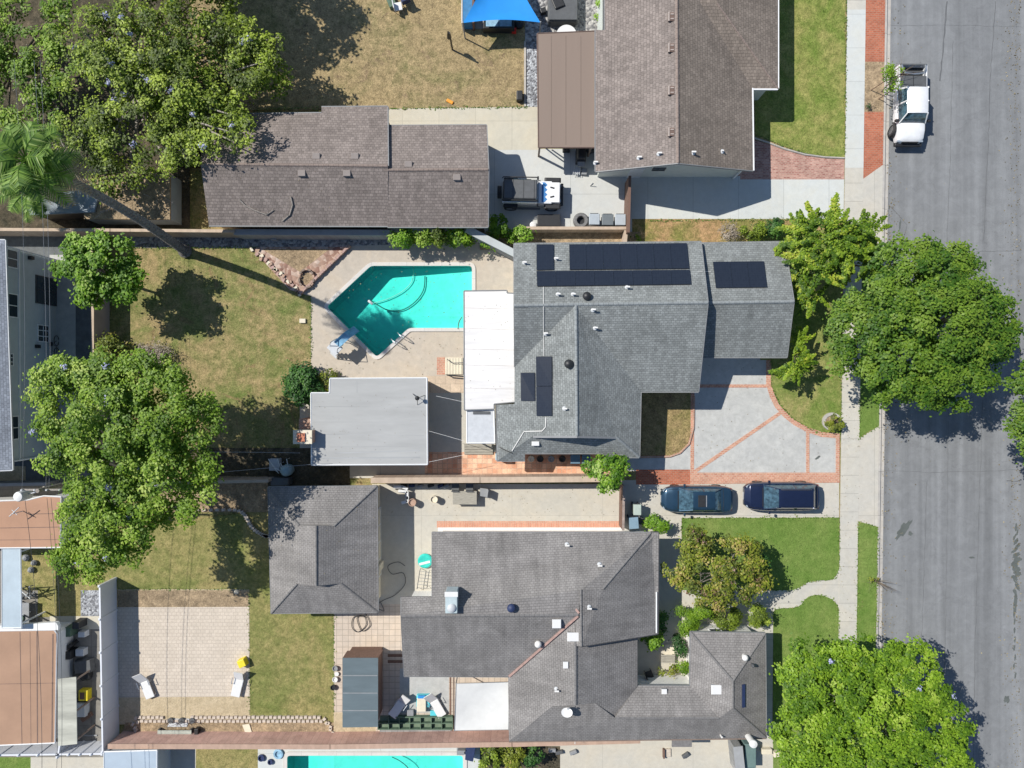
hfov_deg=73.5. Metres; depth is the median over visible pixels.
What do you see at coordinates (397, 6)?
garden chair
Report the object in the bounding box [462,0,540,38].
shade sail
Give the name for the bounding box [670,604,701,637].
clipped shrub
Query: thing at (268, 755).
pool deck
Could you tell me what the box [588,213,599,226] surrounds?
wheelie bin
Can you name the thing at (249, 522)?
block edging
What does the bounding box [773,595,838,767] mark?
lawn
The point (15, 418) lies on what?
window
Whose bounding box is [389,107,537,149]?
path
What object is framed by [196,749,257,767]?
lawn
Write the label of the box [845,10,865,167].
sidewalk panel
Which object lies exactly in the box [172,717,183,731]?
potted sapling
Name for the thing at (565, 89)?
patio cover
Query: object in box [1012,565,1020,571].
asphalt stain
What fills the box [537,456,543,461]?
pot
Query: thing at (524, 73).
path edging
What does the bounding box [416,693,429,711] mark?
play table
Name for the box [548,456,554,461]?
pot
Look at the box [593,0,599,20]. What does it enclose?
shrub
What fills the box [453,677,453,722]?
deck border
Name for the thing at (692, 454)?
brick band
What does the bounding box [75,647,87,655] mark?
storage box
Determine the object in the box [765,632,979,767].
street tree
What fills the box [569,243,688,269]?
solar array
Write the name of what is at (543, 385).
solar array
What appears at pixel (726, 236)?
shrub
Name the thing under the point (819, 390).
lawn
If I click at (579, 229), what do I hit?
retaining wall
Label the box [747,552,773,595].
leafy tree
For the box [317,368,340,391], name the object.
shrub
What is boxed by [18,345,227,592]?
jacaranda tree
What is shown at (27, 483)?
wall
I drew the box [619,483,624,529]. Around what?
timber gate
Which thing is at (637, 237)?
shrub
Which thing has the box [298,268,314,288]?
fire ring
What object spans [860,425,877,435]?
lawn
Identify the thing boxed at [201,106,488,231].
house
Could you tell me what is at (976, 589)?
crack
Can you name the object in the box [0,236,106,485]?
side yard
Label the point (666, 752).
garden chair
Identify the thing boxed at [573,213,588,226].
loose tyre
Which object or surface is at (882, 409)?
gutter
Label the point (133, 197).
branch pile
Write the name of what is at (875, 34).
brick parkway
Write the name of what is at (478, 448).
timber steps
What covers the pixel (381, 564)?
meter box
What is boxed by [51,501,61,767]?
overhead wire
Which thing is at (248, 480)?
block wall
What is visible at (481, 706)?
canvas canopy
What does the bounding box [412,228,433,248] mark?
shrub
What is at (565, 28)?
round table
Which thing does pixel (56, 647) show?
overhead wire
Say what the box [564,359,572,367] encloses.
turbine vent
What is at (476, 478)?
block wall
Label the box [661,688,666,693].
box vent
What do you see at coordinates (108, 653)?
vinyl fence
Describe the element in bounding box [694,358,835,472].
driveway
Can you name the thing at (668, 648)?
paving slab
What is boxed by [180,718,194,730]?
potted sapling
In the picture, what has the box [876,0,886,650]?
kerb
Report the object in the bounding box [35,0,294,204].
jacaranda tree
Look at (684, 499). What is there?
parked car
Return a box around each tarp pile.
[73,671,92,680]
[74,656,95,673]
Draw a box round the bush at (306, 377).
[280,358,327,408]
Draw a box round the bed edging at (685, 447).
[640,396,694,457]
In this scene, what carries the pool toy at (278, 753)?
on the pool deck at (268, 755)
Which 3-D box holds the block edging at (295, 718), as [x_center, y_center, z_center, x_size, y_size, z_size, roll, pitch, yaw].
[-19.078,23.352,46.900,13.927,0.200,1.410,0,90,0]
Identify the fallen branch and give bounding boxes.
[239,200,272,214]
[282,197,292,220]
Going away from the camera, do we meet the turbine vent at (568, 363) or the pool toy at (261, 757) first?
the turbine vent at (568, 363)
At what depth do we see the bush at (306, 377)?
45.52 m
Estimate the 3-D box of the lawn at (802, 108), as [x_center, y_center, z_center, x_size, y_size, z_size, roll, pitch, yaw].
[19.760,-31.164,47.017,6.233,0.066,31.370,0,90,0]
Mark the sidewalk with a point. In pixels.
(849, 479)
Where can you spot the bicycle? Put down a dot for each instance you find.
(52, 343)
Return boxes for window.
[7,248,17,268]
[9,293,17,317]
[11,353,13,365]
[13,416,18,439]
[35,275,56,305]
[37,324,48,342]
[652,168,665,170]
[708,628,732,630]
[742,684,744,707]
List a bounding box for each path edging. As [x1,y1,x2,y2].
[524,41,525,106]
[754,137,844,158]
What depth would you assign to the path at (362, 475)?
46.95 m
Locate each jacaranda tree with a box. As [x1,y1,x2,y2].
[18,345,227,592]
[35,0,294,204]
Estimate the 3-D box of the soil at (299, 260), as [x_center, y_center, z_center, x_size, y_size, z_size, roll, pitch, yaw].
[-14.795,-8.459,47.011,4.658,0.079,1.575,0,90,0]
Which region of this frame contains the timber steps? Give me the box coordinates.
[464,444,492,453]
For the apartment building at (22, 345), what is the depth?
43.57 m
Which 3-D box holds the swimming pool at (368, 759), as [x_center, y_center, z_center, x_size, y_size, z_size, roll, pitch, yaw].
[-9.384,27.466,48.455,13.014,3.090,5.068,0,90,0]
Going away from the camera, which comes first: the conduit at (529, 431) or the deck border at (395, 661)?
the conduit at (529, 431)
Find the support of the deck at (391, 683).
on the ground at (228, 328)
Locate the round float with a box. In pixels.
[418,553,431,567]
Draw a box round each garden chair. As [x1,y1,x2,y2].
[392,0,402,13]
[401,0,410,6]
[451,483,458,491]
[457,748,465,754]
[465,483,472,491]
[479,488,488,497]
[644,669,653,679]
[662,748,670,758]
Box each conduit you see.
[512,418,545,450]
[543,287,543,355]
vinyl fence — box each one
[0,740,109,756]
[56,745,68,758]
[98,577,118,753]
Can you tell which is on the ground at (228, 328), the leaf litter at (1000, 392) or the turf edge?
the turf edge
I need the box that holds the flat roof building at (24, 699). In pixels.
[0,621,72,745]
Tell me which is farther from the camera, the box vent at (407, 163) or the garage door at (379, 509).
the garage door at (379, 509)
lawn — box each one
[0,757,30,767]
[21,512,333,721]
[38,590,80,616]
[190,0,524,110]
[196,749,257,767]
[682,518,838,589]
[755,0,844,156]
[760,230,841,433]
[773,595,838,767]
[855,522,877,749]
[860,246,881,429]
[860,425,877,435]
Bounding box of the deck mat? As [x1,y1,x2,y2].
[400,669,448,712]
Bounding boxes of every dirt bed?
[117,590,248,606]
[123,722,333,731]
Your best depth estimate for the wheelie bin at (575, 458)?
45.88 m
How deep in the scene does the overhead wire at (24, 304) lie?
40.38 m
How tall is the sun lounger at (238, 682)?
0.869 m
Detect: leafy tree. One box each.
[0,0,89,136]
[46,227,149,310]
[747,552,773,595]
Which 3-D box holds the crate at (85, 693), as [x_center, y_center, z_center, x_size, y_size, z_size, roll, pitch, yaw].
[-29.075,21.130,46.735,0.620,0.530,0.720,0,90,0]
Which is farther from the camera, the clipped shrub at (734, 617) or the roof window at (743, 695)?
the clipped shrub at (734, 617)
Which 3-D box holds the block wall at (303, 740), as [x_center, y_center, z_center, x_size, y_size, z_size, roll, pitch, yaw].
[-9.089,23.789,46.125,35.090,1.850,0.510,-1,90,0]
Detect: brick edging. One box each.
[250,247,301,295]
[299,245,350,294]
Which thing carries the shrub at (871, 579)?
on the lawn at (867, 568)
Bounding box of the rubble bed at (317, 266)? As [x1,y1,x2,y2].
[253,247,347,291]
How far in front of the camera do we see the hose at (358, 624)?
46.84 m
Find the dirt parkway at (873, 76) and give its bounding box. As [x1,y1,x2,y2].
[864,62,883,111]
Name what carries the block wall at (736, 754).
on the ground at (228, 328)
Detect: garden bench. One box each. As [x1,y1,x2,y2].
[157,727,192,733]
[168,718,189,726]
[661,653,674,662]
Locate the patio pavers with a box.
[117,607,249,696]
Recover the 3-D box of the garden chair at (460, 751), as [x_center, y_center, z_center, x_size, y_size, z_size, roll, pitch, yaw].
[-3.443,24.901,46.510,0.600,0.860,0.560,0,90,0]
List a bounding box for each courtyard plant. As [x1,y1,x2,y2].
[640,628,663,651]
[657,664,678,678]
[668,633,687,657]
[675,660,688,675]
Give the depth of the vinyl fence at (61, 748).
45.43 m
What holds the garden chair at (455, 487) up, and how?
on the patio at (407, 530)
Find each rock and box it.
[22,554,29,560]
[27,567,34,572]
[30,560,37,565]
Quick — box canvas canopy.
[454,677,508,730]
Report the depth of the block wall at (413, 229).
45.50 m
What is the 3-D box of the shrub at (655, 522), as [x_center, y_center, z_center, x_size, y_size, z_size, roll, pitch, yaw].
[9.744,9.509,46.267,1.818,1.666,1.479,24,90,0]
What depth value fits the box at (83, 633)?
46.58 m
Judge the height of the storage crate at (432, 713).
0.200 m
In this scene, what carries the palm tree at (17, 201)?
on the soil at (8, 219)
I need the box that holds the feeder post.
[447,31,458,53]
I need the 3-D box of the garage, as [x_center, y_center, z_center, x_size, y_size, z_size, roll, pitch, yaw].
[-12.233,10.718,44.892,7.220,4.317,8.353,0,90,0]
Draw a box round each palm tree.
[0,120,191,257]
[0,163,63,223]
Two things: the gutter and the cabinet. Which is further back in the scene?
the gutter
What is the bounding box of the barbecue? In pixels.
[575,148,585,165]
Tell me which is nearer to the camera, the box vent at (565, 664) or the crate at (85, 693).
the box vent at (565, 664)
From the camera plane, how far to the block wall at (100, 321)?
45.85 m
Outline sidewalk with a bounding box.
[838,0,865,744]
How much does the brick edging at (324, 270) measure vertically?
0.340 m
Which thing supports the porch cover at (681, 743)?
attached to the house at (540, 580)
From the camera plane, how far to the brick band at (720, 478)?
46.94 m
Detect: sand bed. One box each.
[117,589,249,723]
[334,712,375,731]
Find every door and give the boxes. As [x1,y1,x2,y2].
[378,507,380,576]
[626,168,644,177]
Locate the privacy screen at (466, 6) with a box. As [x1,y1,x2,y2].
[461,0,474,30]
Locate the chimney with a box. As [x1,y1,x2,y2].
[293,418,314,443]
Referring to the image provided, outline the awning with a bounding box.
[58,670,94,745]
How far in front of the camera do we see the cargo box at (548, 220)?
46.48 m
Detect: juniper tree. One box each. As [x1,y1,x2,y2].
[768,325,818,386]
[773,192,892,318]
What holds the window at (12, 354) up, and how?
in the apartment building at (22, 345)
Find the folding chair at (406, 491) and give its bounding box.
[393,485,408,503]
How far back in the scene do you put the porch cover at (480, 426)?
44.60 m
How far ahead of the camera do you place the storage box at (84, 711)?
46.49 m
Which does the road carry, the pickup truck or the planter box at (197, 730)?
the pickup truck
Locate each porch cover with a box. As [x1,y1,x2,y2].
[466,410,495,443]
[672,740,691,746]
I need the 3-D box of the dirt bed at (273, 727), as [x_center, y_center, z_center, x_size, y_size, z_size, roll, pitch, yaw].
[-19.144,23.836,46.987,15.411,0.125,1.370,0,90,0]
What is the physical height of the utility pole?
7.400 m
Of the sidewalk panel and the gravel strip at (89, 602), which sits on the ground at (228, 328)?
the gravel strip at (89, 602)
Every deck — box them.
[258,747,479,767]
[303,242,512,391]
[376,650,507,730]
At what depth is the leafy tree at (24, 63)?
42.72 m
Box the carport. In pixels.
[1,548,45,628]
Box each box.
[65,623,77,636]
[77,702,89,716]
[78,629,88,636]
[194,726,200,734]
[271,476,291,485]
[379,560,383,572]
[516,90,522,101]
[537,214,559,226]
[540,7,546,15]
[760,747,771,754]
[772,750,779,757]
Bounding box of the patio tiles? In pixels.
[334,604,401,711]
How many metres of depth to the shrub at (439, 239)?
45.06 m
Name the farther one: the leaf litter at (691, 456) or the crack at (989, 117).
the crack at (989, 117)
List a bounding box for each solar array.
[521,373,534,400]
[536,244,553,269]
[536,270,690,285]
[536,356,551,415]
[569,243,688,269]
[713,261,766,287]
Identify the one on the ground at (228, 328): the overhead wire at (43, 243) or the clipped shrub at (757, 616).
the clipped shrub at (757, 616)
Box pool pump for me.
[268,458,294,475]
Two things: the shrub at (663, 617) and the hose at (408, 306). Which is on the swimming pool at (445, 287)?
the hose at (408, 306)
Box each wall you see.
[0,228,239,237]
[0,480,59,485]
[91,250,109,478]
[108,730,639,748]
[110,477,272,484]
[234,229,395,239]
[371,473,621,482]
[392,228,466,235]
[465,228,512,259]
[526,227,625,232]
[621,230,627,241]
[728,740,744,767]
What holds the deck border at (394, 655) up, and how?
on the deck at (391, 683)
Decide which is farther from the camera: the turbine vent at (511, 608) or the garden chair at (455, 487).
the garden chair at (455, 487)
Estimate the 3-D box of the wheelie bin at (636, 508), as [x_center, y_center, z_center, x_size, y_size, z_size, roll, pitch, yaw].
[8.390,8.400,46.440,0.528,1.120,0.776,0,90,0]
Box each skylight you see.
[552,619,560,627]
[567,631,578,640]
[711,684,720,693]
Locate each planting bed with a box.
[480,746,559,767]
[640,393,690,455]
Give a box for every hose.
[351,614,369,631]
[370,276,424,310]
[372,269,413,302]
[379,562,405,610]
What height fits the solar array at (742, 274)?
0.710 m
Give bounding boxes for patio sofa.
[483,20,513,32]
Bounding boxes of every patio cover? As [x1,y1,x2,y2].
[463,290,513,410]
[537,30,594,156]
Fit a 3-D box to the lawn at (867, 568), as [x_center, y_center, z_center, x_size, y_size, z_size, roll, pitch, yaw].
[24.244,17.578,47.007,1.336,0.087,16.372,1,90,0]
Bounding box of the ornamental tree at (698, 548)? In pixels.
[660,523,778,614]
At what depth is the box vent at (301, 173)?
42.90 m
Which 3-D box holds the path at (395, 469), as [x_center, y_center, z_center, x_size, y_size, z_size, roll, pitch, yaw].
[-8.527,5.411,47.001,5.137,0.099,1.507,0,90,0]
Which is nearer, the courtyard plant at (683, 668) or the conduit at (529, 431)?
the conduit at (529, 431)
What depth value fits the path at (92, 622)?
46.97 m
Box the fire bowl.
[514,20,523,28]
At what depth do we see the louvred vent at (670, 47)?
42.05 m
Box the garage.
[267,485,380,613]
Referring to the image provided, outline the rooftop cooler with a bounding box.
[445,587,458,612]
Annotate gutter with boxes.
[876,0,890,756]
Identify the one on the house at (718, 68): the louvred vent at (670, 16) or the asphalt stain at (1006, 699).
the louvred vent at (670, 16)
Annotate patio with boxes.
[372,484,618,603]
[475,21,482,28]
[525,0,596,41]
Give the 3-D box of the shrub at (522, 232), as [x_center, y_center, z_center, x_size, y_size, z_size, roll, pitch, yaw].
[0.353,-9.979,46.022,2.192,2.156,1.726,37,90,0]
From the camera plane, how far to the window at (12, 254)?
42.81 m
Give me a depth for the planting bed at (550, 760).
46.97 m
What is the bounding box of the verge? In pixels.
[632,219,842,297]
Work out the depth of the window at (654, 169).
45.22 m
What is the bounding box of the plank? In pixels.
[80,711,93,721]
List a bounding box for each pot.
[332,672,338,681]
[408,498,415,505]
[430,495,437,502]
[528,456,533,461]
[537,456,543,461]
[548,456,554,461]
[559,456,565,461]
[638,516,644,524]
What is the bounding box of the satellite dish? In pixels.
[561,707,571,717]
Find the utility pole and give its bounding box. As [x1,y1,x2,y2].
[13,473,113,501]
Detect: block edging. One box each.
[131,715,334,732]
[198,507,268,537]
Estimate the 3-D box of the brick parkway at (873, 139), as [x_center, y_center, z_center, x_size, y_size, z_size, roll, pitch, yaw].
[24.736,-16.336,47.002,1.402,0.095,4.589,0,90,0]
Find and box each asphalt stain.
[877,580,896,591]
[895,520,911,540]
[1003,696,1009,702]
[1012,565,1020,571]
[1013,570,1021,576]
[1013,591,1016,616]
[1014,557,1021,562]
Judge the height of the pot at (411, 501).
0.660 m
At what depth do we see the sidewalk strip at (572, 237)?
46.94 m
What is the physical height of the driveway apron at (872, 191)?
0.095 m
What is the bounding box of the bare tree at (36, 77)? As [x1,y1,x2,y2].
[4,44,84,190]
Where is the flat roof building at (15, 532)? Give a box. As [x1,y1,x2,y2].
[0,492,84,548]
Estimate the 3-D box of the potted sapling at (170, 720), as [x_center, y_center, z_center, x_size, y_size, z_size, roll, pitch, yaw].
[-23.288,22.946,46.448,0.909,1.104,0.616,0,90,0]
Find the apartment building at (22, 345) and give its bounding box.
[0,239,56,470]
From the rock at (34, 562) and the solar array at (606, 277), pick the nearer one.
the solar array at (606, 277)
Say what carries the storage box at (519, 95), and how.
on the lawn at (357, 53)
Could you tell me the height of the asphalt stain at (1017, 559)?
0.020 m
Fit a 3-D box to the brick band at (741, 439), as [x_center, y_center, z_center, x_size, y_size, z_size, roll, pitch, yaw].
[15.411,4.007,47.002,7.143,0.096,0.233,-34,90,0]
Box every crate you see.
[79,687,91,700]
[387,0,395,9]
[407,709,413,715]
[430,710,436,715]
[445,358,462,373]
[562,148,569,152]
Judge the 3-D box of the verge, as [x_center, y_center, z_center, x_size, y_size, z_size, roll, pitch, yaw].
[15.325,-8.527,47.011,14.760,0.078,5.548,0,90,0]
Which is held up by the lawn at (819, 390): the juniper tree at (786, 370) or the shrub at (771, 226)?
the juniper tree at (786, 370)
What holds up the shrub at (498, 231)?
on the ground at (228, 328)
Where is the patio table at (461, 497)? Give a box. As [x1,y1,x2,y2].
[453,490,476,503]
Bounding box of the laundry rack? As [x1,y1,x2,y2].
[417,568,429,588]
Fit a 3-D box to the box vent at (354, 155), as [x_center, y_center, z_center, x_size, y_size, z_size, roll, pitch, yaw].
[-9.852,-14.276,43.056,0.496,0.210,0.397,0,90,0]
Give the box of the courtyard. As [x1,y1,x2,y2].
[637,600,699,674]
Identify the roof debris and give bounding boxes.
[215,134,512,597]
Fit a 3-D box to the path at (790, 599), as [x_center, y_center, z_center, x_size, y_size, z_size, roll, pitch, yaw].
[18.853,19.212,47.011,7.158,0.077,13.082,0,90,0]
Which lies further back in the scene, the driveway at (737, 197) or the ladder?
the driveway at (737, 197)
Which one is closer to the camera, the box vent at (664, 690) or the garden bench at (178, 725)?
the box vent at (664, 690)
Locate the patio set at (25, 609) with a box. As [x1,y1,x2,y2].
[22,601,34,622]
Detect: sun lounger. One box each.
[132,673,156,699]
[231,672,245,696]
[388,695,409,718]
[424,693,445,716]
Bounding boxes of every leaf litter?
[341,277,862,617]
[880,0,1020,766]
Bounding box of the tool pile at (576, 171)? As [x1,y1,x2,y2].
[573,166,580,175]
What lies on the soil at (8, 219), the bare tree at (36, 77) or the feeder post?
the bare tree at (36, 77)
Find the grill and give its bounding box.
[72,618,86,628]
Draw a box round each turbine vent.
[507,604,515,612]
[535,641,541,647]
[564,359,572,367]
[583,292,590,299]
[742,654,747,660]
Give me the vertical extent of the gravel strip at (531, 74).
0.094 m
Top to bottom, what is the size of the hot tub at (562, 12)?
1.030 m
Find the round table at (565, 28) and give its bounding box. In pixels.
[557,25,575,31]
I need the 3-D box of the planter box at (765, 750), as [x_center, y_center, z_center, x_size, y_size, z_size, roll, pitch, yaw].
[17.329,25.000,46.800,0.700,0.400,0.350,0,90,0]
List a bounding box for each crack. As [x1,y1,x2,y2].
[887,469,1012,472]
[939,1,947,80]
[944,413,948,670]
[973,400,982,755]
[983,1,995,239]
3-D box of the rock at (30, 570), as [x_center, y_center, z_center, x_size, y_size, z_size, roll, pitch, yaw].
[-32.808,12.671,46.780,0.440,0.400,0.418,0,90,0]
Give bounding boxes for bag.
[548,748,555,752]
[556,749,562,754]
[569,749,576,755]
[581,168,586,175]
[682,751,688,758]
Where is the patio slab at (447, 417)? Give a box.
[300,393,499,451]
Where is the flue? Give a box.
[745,734,756,747]
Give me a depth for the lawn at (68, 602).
46.98 m
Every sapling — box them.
[158,717,172,730]
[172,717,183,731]
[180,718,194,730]
[872,55,915,98]
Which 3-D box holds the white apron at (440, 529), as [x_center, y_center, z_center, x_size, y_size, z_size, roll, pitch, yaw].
[1.233,10.250,46.999,12.603,0.101,0.870,0,90,0]
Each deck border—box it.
[388,654,402,656]
[388,660,402,662]
[450,677,450,714]
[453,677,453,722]
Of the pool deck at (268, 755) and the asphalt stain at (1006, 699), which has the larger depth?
the asphalt stain at (1006, 699)
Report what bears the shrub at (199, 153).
on the ground at (228, 328)
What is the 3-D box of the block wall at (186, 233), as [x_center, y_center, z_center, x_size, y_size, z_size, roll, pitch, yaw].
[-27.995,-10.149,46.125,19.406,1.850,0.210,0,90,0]
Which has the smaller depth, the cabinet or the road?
the cabinet
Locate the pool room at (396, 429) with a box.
[310,377,428,465]
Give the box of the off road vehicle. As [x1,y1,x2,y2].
[497,176,562,210]
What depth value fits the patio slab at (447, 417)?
46.96 m
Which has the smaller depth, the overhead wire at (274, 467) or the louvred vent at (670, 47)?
the louvred vent at (670, 47)
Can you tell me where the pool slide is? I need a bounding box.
[327,326,358,358]
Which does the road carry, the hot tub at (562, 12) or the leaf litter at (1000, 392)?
the leaf litter at (1000, 392)
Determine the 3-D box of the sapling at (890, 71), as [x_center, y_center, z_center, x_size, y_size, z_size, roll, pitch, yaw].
[25.115,-20.270,45.373,2.844,3.268,1.973,-43,90,0]
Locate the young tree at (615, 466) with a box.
[580,452,631,495]
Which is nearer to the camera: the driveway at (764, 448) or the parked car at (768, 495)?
the parked car at (768, 495)
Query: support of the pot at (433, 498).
on the patio at (407, 530)
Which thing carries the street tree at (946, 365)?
on the lawn at (869, 415)
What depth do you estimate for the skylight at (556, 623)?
41.99 m
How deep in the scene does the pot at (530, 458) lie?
46.66 m
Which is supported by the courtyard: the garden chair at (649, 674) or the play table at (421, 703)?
the garden chair at (649, 674)
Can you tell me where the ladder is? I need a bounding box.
[546,148,564,161]
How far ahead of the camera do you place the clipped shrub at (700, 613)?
45.06 m
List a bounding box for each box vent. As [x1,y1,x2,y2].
[298,170,305,176]
[312,153,319,158]
[343,170,350,176]
[351,153,358,158]
[404,161,411,166]
[453,174,460,180]
[532,441,538,445]
[563,661,567,667]
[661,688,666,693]
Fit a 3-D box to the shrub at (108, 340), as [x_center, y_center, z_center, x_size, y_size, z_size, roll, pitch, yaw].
[-26.674,-2.103,45.752,2.769,2.696,2.546,27,90,0]
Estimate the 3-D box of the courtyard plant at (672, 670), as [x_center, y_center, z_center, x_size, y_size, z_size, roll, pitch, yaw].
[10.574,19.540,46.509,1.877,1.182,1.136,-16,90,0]
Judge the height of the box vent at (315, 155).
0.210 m
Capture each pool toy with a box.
[258,754,264,761]
[273,749,283,758]
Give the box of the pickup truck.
[887,64,930,146]
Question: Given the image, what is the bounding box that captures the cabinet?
[740,739,755,767]
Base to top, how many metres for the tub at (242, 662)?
0.550 m
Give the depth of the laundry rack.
46.49 m
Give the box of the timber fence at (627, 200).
[624,176,630,233]
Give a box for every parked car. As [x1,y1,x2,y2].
[660,484,732,515]
[743,480,819,513]
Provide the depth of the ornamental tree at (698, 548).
43.59 m
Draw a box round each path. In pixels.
[31,757,102,767]
[50,255,75,455]
[50,616,99,628]
[171,740,772,767]
[350,465,424,473]
[350,474,423,477]
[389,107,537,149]
[425,452,609,473]
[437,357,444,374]
[624,445,689,470]
[636,470,693,484]
[659,518,744,624]
[735,571,838,759]
[738,140,844,178]
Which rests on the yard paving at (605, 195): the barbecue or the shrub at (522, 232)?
the barbecue
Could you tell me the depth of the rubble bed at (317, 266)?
46.98 m
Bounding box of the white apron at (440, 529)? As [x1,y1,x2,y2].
[438,527,621,531]
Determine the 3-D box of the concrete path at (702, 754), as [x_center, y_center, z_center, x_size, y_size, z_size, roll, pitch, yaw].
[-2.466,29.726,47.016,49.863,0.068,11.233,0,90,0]
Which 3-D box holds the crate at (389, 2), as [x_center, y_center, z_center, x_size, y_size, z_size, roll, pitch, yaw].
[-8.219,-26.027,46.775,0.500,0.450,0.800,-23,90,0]
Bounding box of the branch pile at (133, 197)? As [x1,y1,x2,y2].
[80,175,175,219]
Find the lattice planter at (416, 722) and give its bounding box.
[377,715,452,729]
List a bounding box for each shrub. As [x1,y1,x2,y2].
[89,328,133,365]
[124,337,175,370]
[172,142,200,167]
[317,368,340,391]
[383,228,414,249]
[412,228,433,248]
[430,227,449,249]
[445,228,477,249]
[474,747,506,767]
[480,231,496,253]
[488,211,513,240]
[499,747,526,767]
[506,224,536,243]
[521,746,544,767]
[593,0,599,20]
[629,233,643,241]
[641,512,672,534]
[659,610,671,635]
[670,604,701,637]
[690,600,713,624]
[706,605,743,630]
[717,216,743,241]
[739,221,767,240]
[745,602,773,630]
[760,215,785,240]
[863,571,882,588]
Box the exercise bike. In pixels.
[22,585,35,598]
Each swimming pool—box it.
[283,751,466,767]
[324,262,475,358]
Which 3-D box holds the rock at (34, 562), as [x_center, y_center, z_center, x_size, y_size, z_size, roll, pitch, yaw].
[-32.603,12.192,46.780,0.400,0.400,0.380,0,90,0]
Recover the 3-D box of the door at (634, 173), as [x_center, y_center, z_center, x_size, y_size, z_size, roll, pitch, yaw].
[8.274,-14.139,45.980,0.900,2.000,0.047,0,90,0]
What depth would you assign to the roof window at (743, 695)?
43.37 m
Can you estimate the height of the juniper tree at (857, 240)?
5.461 m
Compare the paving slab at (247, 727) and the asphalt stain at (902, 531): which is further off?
the asphalt stain at (902, 531)
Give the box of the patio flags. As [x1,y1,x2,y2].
[426,376,463,392]
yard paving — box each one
[0,486,116,756]
[485,149,631,231]
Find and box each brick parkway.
[863,112,883,178]
[865,0,884,61]
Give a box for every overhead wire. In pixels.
[14,65,24,480]
[25,502,41,731]
[34,65,46,453]
[40,65,49,470]
[47,501,57,745]
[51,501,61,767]
[218,463,325,472]
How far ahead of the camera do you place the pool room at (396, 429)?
44.40 m
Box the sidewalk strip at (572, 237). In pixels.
[480,232,639,249]
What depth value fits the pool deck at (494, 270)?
46.98 m
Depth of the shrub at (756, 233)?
45.98 m
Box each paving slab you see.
[242,724,251,731]
[664,644,674,654]
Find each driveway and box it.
[622,480,838,531]
[632,176,843,218]
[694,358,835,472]
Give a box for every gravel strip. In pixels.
[81,590,98,615]
[526,42,536,106]
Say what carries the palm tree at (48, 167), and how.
on the ground at (228, 328)
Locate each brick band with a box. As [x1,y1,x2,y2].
[437,521,619,527]
[690,393,693,472]
[690,473,839,483]
[693,412,780,472]
[700,385,768,387]
[766,360,838,437]
[806,431,808,472]
[836,434,839,472]
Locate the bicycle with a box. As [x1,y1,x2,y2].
[50,335,58,357]
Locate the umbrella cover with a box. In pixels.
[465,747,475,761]
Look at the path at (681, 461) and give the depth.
46.98 m
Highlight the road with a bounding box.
[880,0,1023,767]
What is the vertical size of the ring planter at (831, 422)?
1.211 m
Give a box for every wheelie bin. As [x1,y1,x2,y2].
[570,454,579,463]
[581,454,590,463]
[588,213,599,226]
[601,214,613,226]
[614,214,625,226]
[627,514,638,528]
[631,501,640,514]
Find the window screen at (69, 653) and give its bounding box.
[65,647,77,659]
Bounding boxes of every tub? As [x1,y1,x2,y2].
[237,656,248,667]
[548,0,577,26]
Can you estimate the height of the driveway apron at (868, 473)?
0.095 m
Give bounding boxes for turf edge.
[120,0,879,715]
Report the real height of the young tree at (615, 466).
4.116 m
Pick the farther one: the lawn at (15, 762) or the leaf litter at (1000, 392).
the leaf litter at (1000, 392)
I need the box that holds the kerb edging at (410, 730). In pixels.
[380,730,451,731]
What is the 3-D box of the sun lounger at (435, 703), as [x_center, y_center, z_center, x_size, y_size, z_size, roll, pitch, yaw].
[-5.209,21.771,46.554,0.806,0.869,1.898,-30,90,0]
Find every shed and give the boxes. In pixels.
[28,190,97,219]
[84,173,181,224]
[103,749,170,767]
[342,647,382,727]
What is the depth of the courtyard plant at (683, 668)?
45.94 m
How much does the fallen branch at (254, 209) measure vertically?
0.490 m
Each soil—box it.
[0,0,189,227]
[0,466,25,480]
[120,237,395,247]
[154,476,267,511]
[190,448,349,485]
[263,249,328,271]
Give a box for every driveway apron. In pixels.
[858,426,878,526]
[863,165,882,243]
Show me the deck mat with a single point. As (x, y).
(411, 688)
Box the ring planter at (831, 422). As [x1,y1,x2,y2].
[822,412,845,431]
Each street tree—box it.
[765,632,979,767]
[817,230,1023,416]
[1001,358,1023,465]
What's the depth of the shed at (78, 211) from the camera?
45.10 m
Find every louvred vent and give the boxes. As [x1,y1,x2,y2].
[668,12,673,21]
[668,43,673,52]
[668,86,673,95]
[668,127,673,136]
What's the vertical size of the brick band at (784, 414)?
0.092 m
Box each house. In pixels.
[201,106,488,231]
[400,530,766,742]
[496,241,794,461]
[594,0,778,178]
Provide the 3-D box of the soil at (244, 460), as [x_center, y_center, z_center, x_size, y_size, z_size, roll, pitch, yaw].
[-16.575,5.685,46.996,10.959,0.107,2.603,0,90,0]
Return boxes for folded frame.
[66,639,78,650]
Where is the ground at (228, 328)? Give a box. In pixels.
[108,0,877,767]

